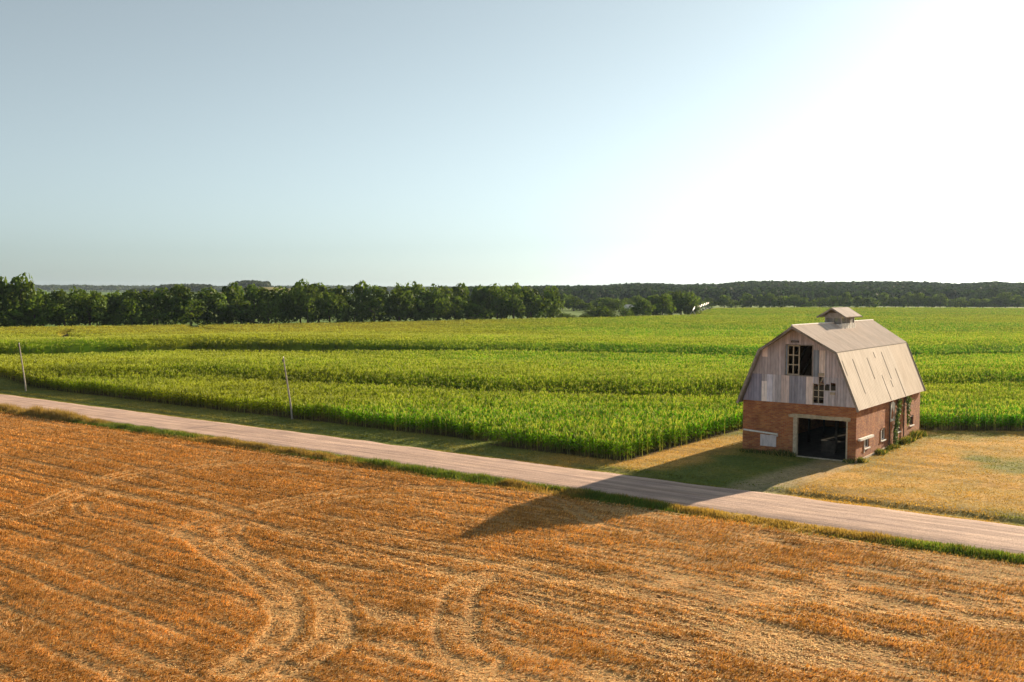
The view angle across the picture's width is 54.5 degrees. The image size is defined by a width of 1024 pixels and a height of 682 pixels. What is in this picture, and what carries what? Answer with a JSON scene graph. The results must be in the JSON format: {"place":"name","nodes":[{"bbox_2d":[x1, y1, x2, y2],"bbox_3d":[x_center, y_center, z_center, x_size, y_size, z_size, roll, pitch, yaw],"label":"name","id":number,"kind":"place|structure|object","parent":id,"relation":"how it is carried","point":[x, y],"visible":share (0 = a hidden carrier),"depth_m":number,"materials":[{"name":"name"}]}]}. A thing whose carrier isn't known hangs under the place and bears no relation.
{"place":"outdoors","nodes":[
{"label":"outdoors","id":0,"kind":"place"},
{"bbox_2d":[148,286,290,295],"bbox_3d":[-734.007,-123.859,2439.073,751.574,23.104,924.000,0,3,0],"label":"hills","id":1,"kind":"structure","parent":0,"point":[219,291],"depth_m":2262.27,"materials":[{"name":"green plant"}]},
{"bbox_2d":[131,280,329,292],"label":"hill copses","id":2,"kind":"object","parent":1,"relation":"on","point":[243,283],"visible":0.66,"depth_m":2276.24,"materials":[{"name":"green plant"}]},
{"bbox_2d":[0,411,1023,681],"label":"wheat stubble","id":3,"kind":"object","parent":0,"point":[514,649],"visible":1,"depth_m":46.96,"materials":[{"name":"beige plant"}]},
{"bbox_2d":[0,290,1023,568],"bbox_3d":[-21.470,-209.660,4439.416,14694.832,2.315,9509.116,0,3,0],"label":"ground","id":4,"kind":"structure","parent":0,"point":[784,474],"depth_m":83.03,"materials":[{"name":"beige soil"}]},
{"bbox_2d":[0,276,22,325],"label":"broadleaf tree","id":5,"kind":"object","parent":4,"relation":"on","point":[3,284],"visible":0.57,"depth_m":337.17,"materials":[{"name":"green plant"}]},
{"bbox_2d":[0,308,33,326],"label":"broadleaf tree","id":6,"kind":"object","parent":4,"relation":"on","point":[4,316],"visible":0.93,"depth_m":330.54,"materials":[{"name":"green plant"}]},
{"bbox_2d":[0,272,42,324],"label":"broadleaf tree","id":7,"kind":"object","parent":4,"relation":"on","point":[21,286],"visible":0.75,"depth_m":338.19,"materials":[{"name":"green plant"}]},
{"bbox_2d":[12,301,56,326],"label":"broadleaf tree","id":8,"kind":"object","parent":4,"relation":"on","point":[38,311],"visible":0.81,"depth_m":335.27,"materials":[{"name":"green plant"}]},
{"bbox_2d":[32,288,48,325],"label":"broadleaf tree","id":9,"kind":"object","parent":4,"relation":"on","point":[45,296],"visible":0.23,"depth_m":349.45,"materials":[{"name":"green plant"}]},
{"bbox_2d":[45,288,74,325],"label":"broadleaf tree","id":10,"kind":"object","parent":4,"relation":"on","point":[62,296],"visible":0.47,"depth_m":345.31,"materials":[{"name":"green plant"}]},
{"bbox_2d":[39,300,86,325],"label":"broadleaf tree","id":11,"kind":"object","parent":4,"relation":"on","point":[73,319],"visible":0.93,"depth_m":339.09,"materials":[{"name":"green plant"}]},
{"bbox_2d":[68,286,88,325],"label":"broadleaf tree","id":12,"kind":"object","parent":4,"relation":"on","point":[76,292],"visible":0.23,"depth_m":352.09,"materials":[{"name":"green plant"}]},
{"bbox_2d":[69,293,112,325],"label":"broadleaf tree","id":13,"kind":"object","parent":4,"relation":"on","point":[93,309],"visible":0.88,"depth_m":346.14,"materials":[{"name":"green plant"}]},
{"bbox_2d":[88,290,115,324],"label":"broadleaf tree","id":14,"kind":"object","parent":4,"relation":"on","point":[95,293],"visible":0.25,"depth_m":357.27,"materials":[{"name":"green plant"}]},
{"bbox_2d":[104,290,122,324],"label":"broadleaf tree","id":15,"kind":"object","parent":4,"relation":"on","point":[111,296],"visible":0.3,"depth_m":362.48,"materials":[{"name":"green plant"}]},
{"bbox_2d":[97,312,129,325],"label":"broadleaf tree","id":16,"kind":"object","parent":4,"relation":"on","point":[112,318],"visible":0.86,"depth_m":349.80,"materials":[{"name":"green plant"}]},
{"bbox_2d":[112,289,149,323],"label":"broadleaf tree","id":17,"kind":"object","parent":4,"relation":"on","point":[128,294],"visible":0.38,"depth_m":361.57,"materials":[{"name":"green plant"}]},
{"bbox_2d":[114,296,154,324],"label":"broadleaf tree","id":18,"kind":"object","parent":4,"relation":"on","point":[130,307],"visible":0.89,"depth_m":353.55,"materials":[{"name":"green plant"}]},
{"bbox_2d":[138,287,171,324],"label":"broadleaf tree","id":19,"kind":"object","parent":4,"relation":"on","point":[155,301],"visible":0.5,"depth_m":367.97,"materials":[{"name":"green plant"}]},
{"bbox_2d":[134,310,177,324],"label":"broadleaf tree","id":20,"kind":"object","parent":4,"relation":"on","point":[153,319],"visible":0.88,"depth_m":355.68,"materials":[{"name":"green plant"}]},
{"bbox_2d":[160,301,188,324],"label":"broadleaf tree","id":21,"kind":"object","parent":4,"relation":"on","point":[173,307],"visible":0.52,"depth_m":364.47,"materials":[{"name":"green plant"}]},
{"bbox_2d":[164,284,199,323],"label":"broadleaf tree","id":22,"kind":"object","parent":4,"relation":"on","point":[179,292],"visible":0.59,"depth_m":368.78,"materials":[{"name":"green plant"}]},
{"bbox_2d":[161,299,216,326],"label":"broadleaf tree","id":23,"kind":"object","parent":4,"relation":"on","point":[190,311],"visible":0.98,"depth_m":362.31,"materials":[{"name":"green plant"}]},
{"bbox_2d":[183,287,226,323],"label":"broadleaf tree","id":24,"kind":"object","parent":4,"relation":"on","point":[207,297],"visible":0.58,"depth_m":373.14,"materials":[{"name":"green plant"}]},
{"bbox_2d":[201,301,238,323],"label":"broadleaf tree","id":25,"kind":"object","parent":4,"relation":"on","point":[217,319],"visible":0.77,"depth_m":371.72,"materials":[{"name":"green plant"}]},
{"bbox_2d":[215,282,245,321],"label":"broadleaf tree","id":26,"kind":"object","parent":4,"relation":"on","point":[232,292],"visible":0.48,"depth_m":382.66,"materials":[{"name":"green plant"}]},
{"bbox_2d":[217,300,268,323],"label":"broadleaf tree","id":27,"kind":"object","parent":4,"relation":"on","point":[242,307],"visible":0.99,"depth_m":374.70,"materials":[{"name":"green plant"}]},
{"bbox_2d":[227,283,273,323],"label":"broadleaf tree","id":28,"kind":"object","parent":4,"relation":"on","point":[250,295],"visible":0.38,"depth_m":394.26,"materials":[{"name":"green plant"}]},
{"bbox_2d":[34,284,474,292],"bbox_3d":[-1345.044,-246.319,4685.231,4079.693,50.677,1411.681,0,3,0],"label":"woodland","id":29,"kind":"object","parent":4,"relation":"on","point":[52,287],"visible":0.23,"depth_m":4133.34,"materials":[{"name":"green plant"}]},
{"bbox_2d":[252,300,289,323],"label":"broadleaf tree","id":30,"kind":"object","parent":4,"relation":"on","point":[269,308],"visible":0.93,"depth_m":379.83,"materials":[{"name":"green plant"}]},
{"bbox_2d":[254,286,291,322],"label":"broadleaf tree","id":31,"kind":"object","parent":4,"relation":"on","point":[267,294],"visible":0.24,"depth_m":395.85,"materials":[{"name":"green plant"}]},
{"bbox_2d":[282,356,292,418],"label":"utility pole","id":32,"kind":"object","parent":4,"relation":"on","point":[283,361],"visible":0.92,"depth_m":107.75,"materials":[{"name":"wood"}]},
{"bbox_2d":[272,292,304,322],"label":"broadleaf tree","id":33,"kind":"object","parent":4,"relation":"on","point":[279,301],"visible":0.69,"depth_m":388.34,"materials":[{"name":"green plant"}]},
{"bbox_2d":[291,278,313,322],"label":"broadleaf tree","id":34,"kind":"object","parent":4,"relation":"on","point":[300,284],"visible":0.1,"depth_m":399.31,"materials":[{"name":"green plant"}]},
{"bbox_2d":[286,282,326,322],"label":"broadleaf tree","id":35,"kind":"object","parent":4,"relation":"on","point":[308,297],"visible":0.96,"depth_m":387.16,"materials":[{"name":"green plant"}]},
{"bbox_2d":[303,283,334,322],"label":"broadleaf tree","id":36,"kind":"object","parent":4,"relation":"on","point":[322,288],"visible":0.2,"depth_m":401.85,"materials":[{"name":"green plant"}]},
{"bbox_2d":[311,291,353,322],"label":"broadleaf tree","id":37,"kind":"object","parent":4,"relation":"on","point":[334,304],"visible":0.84,"depth_m":395.38,"materials":[{"name":"green plant"}]},
{"bbox_2d":[333,285,356,318],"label":"broadleaf tree","id":38,"kind":"object","parent":4,"relation":"on","point":[342,291],"visible":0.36,"depth_m":405.70,"materials":[{"name":"green plant"}]},
{"bbox_2d":[334,304,371,321],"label":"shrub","id":39,"kind":"object","parent":4,"relation":"on","point":[355,312],"visible":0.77,"depth_m":401.44,"materials":[{"name":"green plant"}]},
{"bbox_2d":[348,280,374,319],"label":"broadleaf tree","id":40,"kind":"object","parent":4,"relation":"on","point":[360,291],"visible":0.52,"depth_m":413.18,"materials":[{"name":"green plant"}]},
{"bbox_2d":[349,297,392,321],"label":"broadleaf tree","id":41,"kind":"object","parent":4,"relation":"on","point":[374,310],"visible":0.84,"depth_m":406.31,"materials":[{"name":"green plant"}]},
{"bbox_2d":[364,285,401,321],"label":"broadleaf tree","id":42,"kind":"object","parent":4,"relation":"on","point":[380,292],"visible":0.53,"depth_m":414.78,"materials":[{"name":"green plant"}]},
{"bbox_2d":[383,287,416,320],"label":"broadleaf tree","id":43,"kind":"object","parent":4,"relation":"on","point":[406,303],"visible":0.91,"depth_m":414.32,"materials":[{"name":"green plant"}]},
{"bbox_2d":[404,281,428,320],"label":"broadleaf tree","id":44,"kind":"object","parent":4,"relation":"on","point":[416,289],"visible":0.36,"depth_m":428.16,"materials":[{"name":"green plant"}]},
{"bbox_2d":[406,299,430,320],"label":"broadleaf tree","id":45,"kind":"object","parent":4,"relation":"on","point":[420,306],"visible":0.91,"depth_m":419.69,"materials":[{"name":"green plant"}]},
{"bbox_2d":[418,296,452,320],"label":"broadleaf tree","id":46,"kind":"object","parent":4,"relation":"on","point":[438,308],"visible":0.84,"depth_m":423.75,"materials":[{"name":"green plant"}]},
{"bbox_2d":[421,283,455,319],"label":"broadleaf tree","id":47,"kind":"object","parent":4,"relation":"on","point":[439,292],"visible":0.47,"depth_m":431.82,"materials":[{"name":"green plant"}]},
{"bbox_2d":[444,296,470,319],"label":"broadleaf tree","id":48,"kind":"object","parent":4,"relation":"on","point":[458,301],"visible":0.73,"depth_m":433.31,"materials":[{"name":"green plant"}]},
{"bbox_2d":[448,282,471,319],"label":"broadleaf tree","id":49,"kind":"object","parent":4,"relation":"on","point":[458,290],"visible":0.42,"depth_m":445.46,"materials":[{"name":"green plant"}]},
{"bbox_2d":[463,303,494,319],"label":"broadleaf tree","id":50,"kind":"object","parent":4,"relation":"on","point":[474,310],"visible":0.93,"depth_m":439.56,"materials":[{"name":"green plant"}]},
{"bbox_2d":[469,284,488,318],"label":"broadleaf tree","id":51,"kind":"object","parent":4,"relation":"on","point":[475,291],"visible":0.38,"depth_m":459.48,"materials":[{"name":"green plant"}]},
{"bbox_2d":[473,283,504,318],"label":"broadleaf tree","id":52,"kind":"object","parent":4,"relation":"on","point":[486,290],"visible":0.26,"depth_m":458.61,"materials":[{"name":"green plant"}]},
{"bbox_2d":[481,286,513,319],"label":"broadleaf tree","id":53,"kind":"object","parent":4,"relation":"on","point":[495,304],"visible":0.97,"depth_m":450.32,"materials":[{"name":"green plant"}]},
{"bbox_2d":[0,307,1023,461],"bbox_3d":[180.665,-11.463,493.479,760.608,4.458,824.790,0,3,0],"label":"corn crop","id":54,"kind":"object","parent":4,"relation":"on","point":[714,350],"visible":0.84,"depth_m":148.19,"materials":[{"name":"green plant"}]},
{"bbox_2d":[502,282,521,318],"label":"broadleaf tree","id":55,"kind":"object","parent":4,"relation":"on","point":[517,288],"visible":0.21,"depth_m":469.76,"materials":[{"name":"green plant"}]},
{"bbox_2d":[504,291,526,318],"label":"broadleaf tree","id":56,"kind":"object","parent":4,"relation":"on","point":[516,302],"visible":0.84,"depth_m":456.20,"materials":[{"name":"green plant"}]},
{"bbox_2d":[514,286,552,318],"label":"broadleaf tree","id":57,"kind":"object","parent":4,"relation":"on","point":[526,290],"visible":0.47,"depth_m":468.11,"materials":[{"name":"green plant"}]},
{"bbox_2d":[520,293,548,317],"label":"broadleaf tree","id":58,"kind":"object","parent":4,"relation":"on","point":[527,303],"visible":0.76,"depth_m":465.79,"materials":[{"name":"green plant"}]},
{"bbox_2d":[536,286,564,317],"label":"broadleaf tree","id":59,"kind":"object","parent":4,"relation":"on","point":[550,293],"visible":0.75,"depth_m":479.13,"materials":[{"name":"green plant"}]},
{"bbox_2d":[561,296,584,310],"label":"broadleaf tree","id":60,"kind":"object","parent":4,"relation":"on","point":[573,302],"visible":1,"depth_m":716.56,"materials":[{"name":"green plant"}]},
{"bbox_2d":[583,306,608,316],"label":"round bush","id":61,"kind":"object","parent":4,"relation":"on","point":[596,311],"visible":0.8,"depth_m":488.59,"materials":[{"name":"green plant"}]},
{"bbox_2d":[598,296,616,310],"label":"broadleaf tree","id":62,"kind":"object","parent":4,"relation":"on","point":[605,301],"visible":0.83,"depth_m":693.46,"materials":[{"name":"green plant"}]},
{"bbox_2d":[610,299,626,311],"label":"broadleaf tree","id":63,"kind":"object","parent":4,"relation":"on","point":[618,302],"visible":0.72,"depth_m":692.24,"materials":[{"name":"green plant"}]},
{"bbox_2d":[626,303,649,315],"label":"broadleaf tree","id":64,"kind":"object","parent":4,"relation":"on","point":[634,309],"visible":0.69,"depth_m":519.97,"materials":[{"name":"green plant"}]},
{"bbox_2d":[632,299,655,315],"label":"broadleaf tree","id":65,"kind":"object","parent":4,"relation":"on","point":[643,303],"visible":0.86,"depth_m":523.58,"materials":[{"name":"green plant"}]},
{"bbox_2d":[644,294,663,315],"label":"broadleaf tree","id":66,"kind":"object","parent":4,"relation":"on","point":[651,298],"visible":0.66,"depth_m":539.01,"materials":[{"name":"green plant"}]},
{"bbox_2d":[650,293,676,315],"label":"broadleaf tree","id":67,"kind":"object","parent":4,"relation":"on","point":[667,302],"visible":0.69,"depth_m":541.71,"materials":[{"name":"green plant"}]},
{"bbox_2d":[663,291,684,314],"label":"broadleaf tree","id":68,"kind":"object","parent":4,"relation":"on","point":[674,300],"visible":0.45,"depth_m":558.68,"materials":[{"name":"green plant"}]},
{"bbox_2d":[673,290,697,314],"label":"broadleaf tree","id":69,"kind":"object","parent":4,"relation":"on","point":[684,299],"visible":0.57,"depth_m":561.50,"materials":[{"name":"green plant"}]},
{"bbox_2d":[682,291,699,314],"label":"broadleaf tree","id":70,"kind":"object","parent":4,"relation":"on","point":[696,298],"visible":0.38,"depth_m":568.20,"materials":[{"name":"green plant"}]},
{"bbox_2d":[702,298,718,308],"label":"broadleaf tree","id":71,"kind":"object","parent":4,"relation":"on","point":[709,300],"visible":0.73,"depth_m":848.48,"materials":[{"name":"green plant"}]},
{"bbox_2d":[716,295,732,307],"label":"broadleaf tree","id":72,"kind":"object","parent":4,"relation":"on","point":[724,300],"visible":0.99,"depth_m":847.44,"materials":[{"name":"green plant"}]},
{"bbox_2d":[739,293,755,307],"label":"broadleaf tree","id":73,"kind":"object","parent":4,"relation":"on","point":[745,298],"visible":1,"depth_m":854.79,"materials":[{"name":"green plant"}]},
{"bbox_2d":[752,294,764,307],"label":"broadleaf tree","id":74,"kind":"object","parent":4,"relation":"on","point":[759,297],"visible":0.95,"depth_m":864.29,"materials":[{"name":"green plant"}]},
{"bbox_2d":[762,293,777,307],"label":"broadleaf tree","id":75,"kind":"object","parent":4,"relation":"on","point":[769,300],"visible":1,"depth_m":864.80,"materials":[{"name":"green plant"}]},
{"bbox_2d":[773,295,791,307],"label":"broadleaf tree","id":76,"kind":"object","parent":4,"relation":"on","point":[782,301],"visible":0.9,"depth_m":869.57,"materials":[{"name":"green plant"}]},
{"bbox_2d":[787,294,801,306],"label":"broadleaf tree","id":77,"kind":"object","parent":4,"relation":"on","point":[795,301],"visible":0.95,"depth_m":872.12,"materials":[{"name":"green plant"}]},
{"bbox_2d":[799,297,815,306],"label":"broadleaf tree","id":78,"kind":"object","parent":4,"relation":"on","point":[804,300],"visible":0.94,"depth_m":873.58,"materials":[{"name":"green plant"}]},
{"bbox_2d":[809,297,828,307],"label":"broadleaf tree","id":79,"kind":"object","parent":4,"relation":"on","point":[819,301],"visible":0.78,"depth_m":886.09,"materials":[{"name":"green plant"}]},
{"bbox_2d":[736,307,925,462],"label":"gambrel barn","id":80,"kind":"structure","parent":4,"relation":"on","point":[838,383],"depth_m":86.83,"materials":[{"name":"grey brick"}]},
{"bbox_2d":[760,434,775,446],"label":"boarded window","id":81,"kind":"structure","parent":80,"relation":"in","point":[765,440],"depth_m":86.80,"materials":[{"name":"paint"}]},
{"bbox_2d":[893,398,903,444],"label":"ivy","id":82,"kind":"object","parent":80,"relation":"attached to","point":[897,422],"visible":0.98,"depth_m":91.33,"materials":[{"name":"green plant"}]},
{"bbox_2d":[905,395,913,425],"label":"ivy","id":83,"kind":"object","parent":80,"relation":"attached to","point":[909,399],"visible":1,"depth_m":94.50,"materials":[{"name":"green plant"}]},
{"bbox_2d":[739,429,927,463],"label":"weeds","id":84,"kind":"object","parent":4,"relation":"on","point":[914,435],"visible":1,"depth_m":87.12,"materials":[{"name":"green plant"}]},
{"bbox_2d":[825,296,841,306],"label":"broadleaf tree","id":85,"kind":"object","parent":4,"relation":"on","point":[834,299],"visible":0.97,"depth_m":892.13,"materials":[{"name":"green plant"}]},
{"bbox_2d":[838,292,853,306],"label":"broadleaf tree","id":86,"kind":"object","parent":4,"relation":"on","point":[846,296],"visible":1,"depth_m":888.23,"materials":[{"name":"green plant"}]},
{"bbox_2d":[851,296,863,306],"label":"broadleaf tree","id":87,"kind":"object","parent":4,"relation":"on","point":[860,303],"visible":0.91,"depth_m":898.55,"materials":[{"name":"green plant"}]},
{"bbox_2d":[863,297,880,306],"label":"broadleaf tree","id":88,"kind":"object","parent":4,"relation":"on","point":[868,302],"visible":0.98,"depth_m":895.66,"materials":[{"name":"green plant"}]},
{"bbox_2d":[877,292,893,306],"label":"broadleaf tree","id":89,"kind":"object","parent":4,"relation":"on","point":[883,297],"visible":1,"depth_m":935.26,"materials":[{"name":"green plant"}]},
{"bbox_2d":[888,297,906,306],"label":"broadleaf tree","id":90,"kind":"object","parent":4,"relation":"on","point":[898,302],"visible":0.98,"depth_m":933.66,"materials":[{"name":"green plant"}]},
{"bbox_2d":[901,292,914,306],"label":"broadleaf tree","id":91,"kind":"object","parent":4,"relation":"on","point":[909,298],"visible":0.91,"depth_m":948.02,"materials":[{"name":"green plant"}]},
{"bbox_2d":[912,292,926,306],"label":"broadleaf tree","id":92,"kind":"object","parent":4,"relation":"on","point":[919,298],"visible":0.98,"depth_m":949.37,"materials":[{"name":"green plant"}]},
{"bbox_2d":[923,296,939,307],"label":"broadleaf tree","id":93,"kind":"object","parent":4,"relation":"on","point":[928,300],"visible":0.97,"depth_m":949.11,"materials":[{"name":"green plant"}]},
{"bbox_2d":[932,293,949,307],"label":"broadleaf tree","id":94,"kind":"object","parent":4,"relation":"on","point":[943,302],"visible":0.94,"depth_m":952.00,"materials":[{"name":"green plant"}]},
{"bbox_2d":[948,297,969,307],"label":"broadleaf tree","id":95,"kind":"object","parent":4,"relation":"on","point":[959,301],"visible":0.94,"depth_m":960.47,"materials":[{"name":"green plant"}]},
{"bbox_2d":[996,291,1015,307],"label":"broadleaf tree","id":96,"kind":"object","parent":4,"relation":"on","point":[1006,298],"visible":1,"depth_m":979.79,"materials":[{"name":"green plant"}]},
{"bbox_2d":[1011,294,1023,307],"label":"broadleaf tree","id":97,"kind":"object","parent":4,"relation":"on","point":[1019,301],"visible":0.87,"depth_m":987.46,"materials":[{"name":"green plant"}]},
{"bbox_2d":[0,394,1023,553],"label":"road","id":98,"kind":"structure","parent":0,"point":[980,534],"depth_m":71.35,"materials":[{"name":"beige gravel"}]},
{"bbox_2d":[0,403,1023,566],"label":"verge grass","id":99,"kind":"structure","parent":0,"point":[42,412],"depth_m":71.15,"materials":[{"name":"green plant"}]},
{"bbox_2d":[0,0,1023,286],"label":"sky","id":100,"kind":"structure","parent":0,"point":[384,143],"materials":[{"name":"blue"}]},
{"bbox_2d":[584,299,1023,306],"bbox_3d":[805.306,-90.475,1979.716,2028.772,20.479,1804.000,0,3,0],"label":"hills","id":101,"kind":"structure","parent":0,"point":[589,300],"depth_m":1171.21,"materials":[{"name":"green plant"}]},
{"bbox_2d":[436,280,1023,302],"bbox_3d":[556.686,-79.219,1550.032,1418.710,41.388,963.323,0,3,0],"label":"hill woodland","id":102,"kind":"object","parent":101,"relation":"on","point":[738,290],"visible":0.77,"depth_m":1215.80,"materials":[{"name":"green plant"}]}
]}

